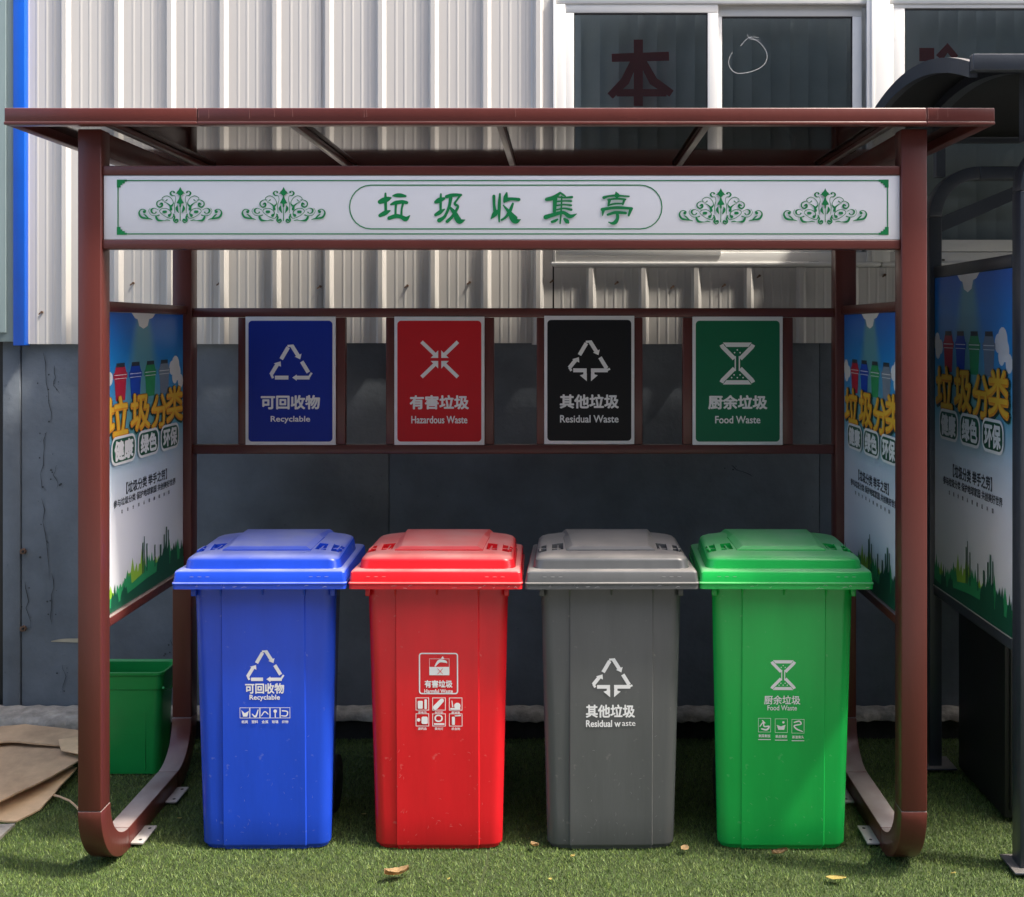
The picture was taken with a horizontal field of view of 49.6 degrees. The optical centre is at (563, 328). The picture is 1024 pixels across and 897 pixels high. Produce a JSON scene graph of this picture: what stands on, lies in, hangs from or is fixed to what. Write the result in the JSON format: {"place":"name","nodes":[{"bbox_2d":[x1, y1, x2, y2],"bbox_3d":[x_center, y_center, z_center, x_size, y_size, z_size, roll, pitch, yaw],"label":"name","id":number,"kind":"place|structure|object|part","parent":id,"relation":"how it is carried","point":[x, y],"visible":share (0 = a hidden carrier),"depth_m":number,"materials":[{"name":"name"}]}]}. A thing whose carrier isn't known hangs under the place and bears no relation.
{"place":"outdoors","nodes":[
{"label":"outdoors","id":0,"kind":"place"},
{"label":"ground","id":1,"kind":"structure","parent":0,"visible":0},
{"bbox_2d":[0,0,1023,738],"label":"workshop building","id":2,"kind":"structure","parent":1,"relation":"on","point":[460,52],"depth_m":4.74,"materials":[{"name":"white metal"}]},
{"bbox_2d":[551,0,889,266],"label":"window","id":3,"kind":"structure","parent":2,"relation":"in","point":[607,53],"depth_m":4.84,"materials":[{"name":"white glass"}]},
{"bbox_2d":[880,0,1023,266],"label":"window","id":4,"kind":"structure","parent":2,"relation":"in","point":[921,31],"depth_m":4.84,"materials":[{"name":"white glass"}]},
{"bbox_2d":[0,737,1023,896],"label":"turf backing","id":5,"kind":"object","parent":1,"relation":"on","point":[485,867],"visible":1,"depth_m":3.65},
{"bbox_2d":[0,823,14,839],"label":"pale board","id":6,"kind":"object","parent":5,"relation":"on","point":[4,828],"visible":1,"depth_m":3.86,"materials":[{"name":"wood"}]},
{"bbox_2d":[0,766,76,822],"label":"flat cardboard","id":7,"kind":"object","parent":5,"relation":"on","point":[22,805],"visible":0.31,"depth_m":4.07,"materials":[{"name":"brown cardboard"}]},
{"bbox_2d":[0,743,77,801],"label":"flat cardboard","id":8,"kind":"object","parent":7,"relation":"on","point":[23,766],"visible":0.86,"depth_m":4.26,"materials":[{"name":"brown cardboard"}]},
{"bbox_2d":[0,724,77,745],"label":"flat cardboard","id":9,"kind":"object","parent":8,"relation":"on","point":[36,734],"visible":0.98,"depth_m":4.48,"materials":[{"name":"brown cardboard"}]},
{"bbox_2d":[59,737,77,753],"bbox_3d":[-1.944,1.645,4.351,0.081,0.018,0.180,0,0,-24],"label":"torn cardboard","id":10,"kind":"object","parent":8,"relation":"on","point":[70,745],"visible":0.89,"depth_m":4.37,"materials":[{"name":"brown cardboard"}]},
{"bbox_2d":[53,794,77,809],"bbox_3d":[-1.805,1.735,4.039,0.240,0.017,0.020,0,0,41],"label":"twig","id":11,"kind":"object","parent":5,"relation":"on","point":[68,800],"visible":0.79,"depth_m":4.05,"materials":[{"name":"wood"}]},
{"bbox_2d":[110,659,172,773],"bbox_3d":[-1.732,1.549,4.410,0.339,0.412,0.184,0,0,0],"label":"open bin","id":12,"kind":"object","parent":5,"relation":"on","point":[140,703],"visible":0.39,"depth_m":4.34,"materials":[{"name":"green plastic"}]},
{"bbox_2d":[172,529,365,848],"bbox_3d":[-1.005,1.240,3.909,0.576,1.030,0.541,0,0,0],"label":"wheelie bin","id":13,"kind":"object","parent":5,"relation":"on","point":[267,605],"visible":1,"depth_m":3.70,"materials":[{"name":"blue plastic"}]},
{"bbox_2d":[384,864,408,874],"bbox_3d":[-0.530,1.721,3.511,0.080,0.025,0.036,3,-4,-26],"label":"dry leaf","id":14,"kind":"object","parent":5,"relation":"on","point":[396,870],"visible":1,"depth_m":3.52,"materials":[{"name":"brown plant"}]},
{"bbox_2d":[348,529,524,848],"bbox_3d":[-0.421,1.240,3.909,0.576,1.030,0.541,0,0,0],"label":"wheelie bin","id":15,"kind":"object","parent":5,"relation":"on","point":[438,607],"visible":1,"depth_m":3.70,"materials":[{"name":"red plastic"}]},
{"bbox_2d":[4,108,994,856],"bbox_3d":[-0.199,0.533,4.018,3.083,2.443,1.164,0,0,0],"label":"waste shelter","id":16,"kind":"object","parent":5,"relation":"on","point":[186,184],"visible":1,"depth_m":3.51,"materials":[{"name":"red paint"}]},
{"bbox_2d":[246,317,335,444],"bbox_3d":[-1.075,0.204,4.355,0.355,0.505,0.011,0,0,0],"label":"waste sign","id":17,"kind":"object","parent":16,"relation":"attached to","point":[290,380],"visible":1,"depth_m":4.35,"materials":[{"name":"blue plastic"}]},
{"bbox_2d":[394,317,484,444],"bbox_3d":[-0.489,0.204,4.355,0.355,0.505,0.011,0,0,0],"label":"waste sign","id":18,"kind":"object","parent":16,"relation":"attached to","point":[439,380],"visible":1,"depth_m":4.35,"materials":[{"name":"red plastic"}]},
{"bbox_2d":[544,316,633,443],"bbox_3d":[0.101,0.201,4.355,0.355,0.505,0.011,0,0,0],"label":"waste sign","id":19,"kind":"object","parent":16,"relation":"attached to","point":[588,379],"visible":1,"depth_m":4.35,"materials":[{"name":"black plastic"}]},
{"bbox_2d":[692,317,782,444],"bbox_3d":[0.685,0.204,4.355,0.355,0.505,0.011,0,0,0],"label":"waste sign","id":20,"kind":"object","parent":16,"relation":"attached to","point":[737,380],"visible":1,"depth_m":4.35,"materials":[{"name":"green plastic"}]},
{"bbox_2d":[531,841,538,845],"bbox_3d":[-0.098,1.728,3.709,0.036,0.012,0.026,-8,-13,40],"label":"dry leaf","id":21,"kind":"object","parent":5,"relation":"on","point":[533,843],"visible":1,"depth_m":3.71,"materials":[{"name":"beige plant"}]},
{"bbox_2d":[525,529,698,848],"bbox_3d":[0.158,1.240,3.909,0.576,1.030,0.541,0,0,0],"label":"wheelie bin","id":22,"kind":"object","parent":5,"relation":"on","point":[610,602],"visible":1,"depth_m":3.70,"materials":[{"name":"grey plastic"}]},
{"bbox_2d":[681,845,688,849],"bbox_3d":[0.405,1.731,3.689,0.030,0.005,0.026,-7,15,-34],"label":"dry leaf","id":23,"kind":"object","parent":5,"relation":"on","point":[684,847],"visible":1,"depth_m":3.69,"materials":[{"name":"beige plant"}]},
{"bbox_2d":[771,847,787,853],"bbox_3d":[0.714,1.726,3.653,0.055,0.016,0.021,-7,12,-8],"label":"dry leaf","id":24,"kind":"object","parent":5,"relation":"on","point":[779,850],"visible":1,"depth_m":3.66,"materials":[{"name":"brown plant"}]},
{"bbox_2d":[689,529,873,848],"bbox_3d":[0.739,1.240,3.909,0.576,1.030,0.541,0,0,1],"label":"wheelie bin","id":25,"kind":"object","parent":5,"relation":"on","point":[781,611],"visible":1,"depth_m":3.70,"materials":[{"name":"green plastic"}]},
{"bbox_2d":[826,875,845,878],"bbox_3d":[0.860,1.731,3.489,0.062,0.006,0.027,-6,0,14],"label":"dry leaf","id":26,"kind":"object","parent":5,"relation":"on","point":[835,876],"visible":1,"depth_m":3.49,"materials":[{"name":"yellow plant"}]},
{"bbox_2d":[875,54,1023,874],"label":"charcoal shelter","id":27,"kind":"object","parent":5,"relation":"on","point":[975,441],"visible":0.98,"depth_m":3.99,"materials":[{"name":"paint"}]},
{"bbox_2d":[959,613,1011,817],"bbox_3d":[1.907,1.185,4.143,0.685,1.100,0.475,0,0,0],"label":"black cabinet","id":28,"kind":"object","parent":5,"relation":"on","point":[985,712],"visible":0.55,"depth_m":4.09,"materials":[{"name":"metal"}]},
{"bbox_3d":[1.740,1.185,3.912,0.320,1.040,0.015,0,0,0],"label":"door","id":29,"kind":"part","parent":28,"relation":"part of","materials":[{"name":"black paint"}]}
]}

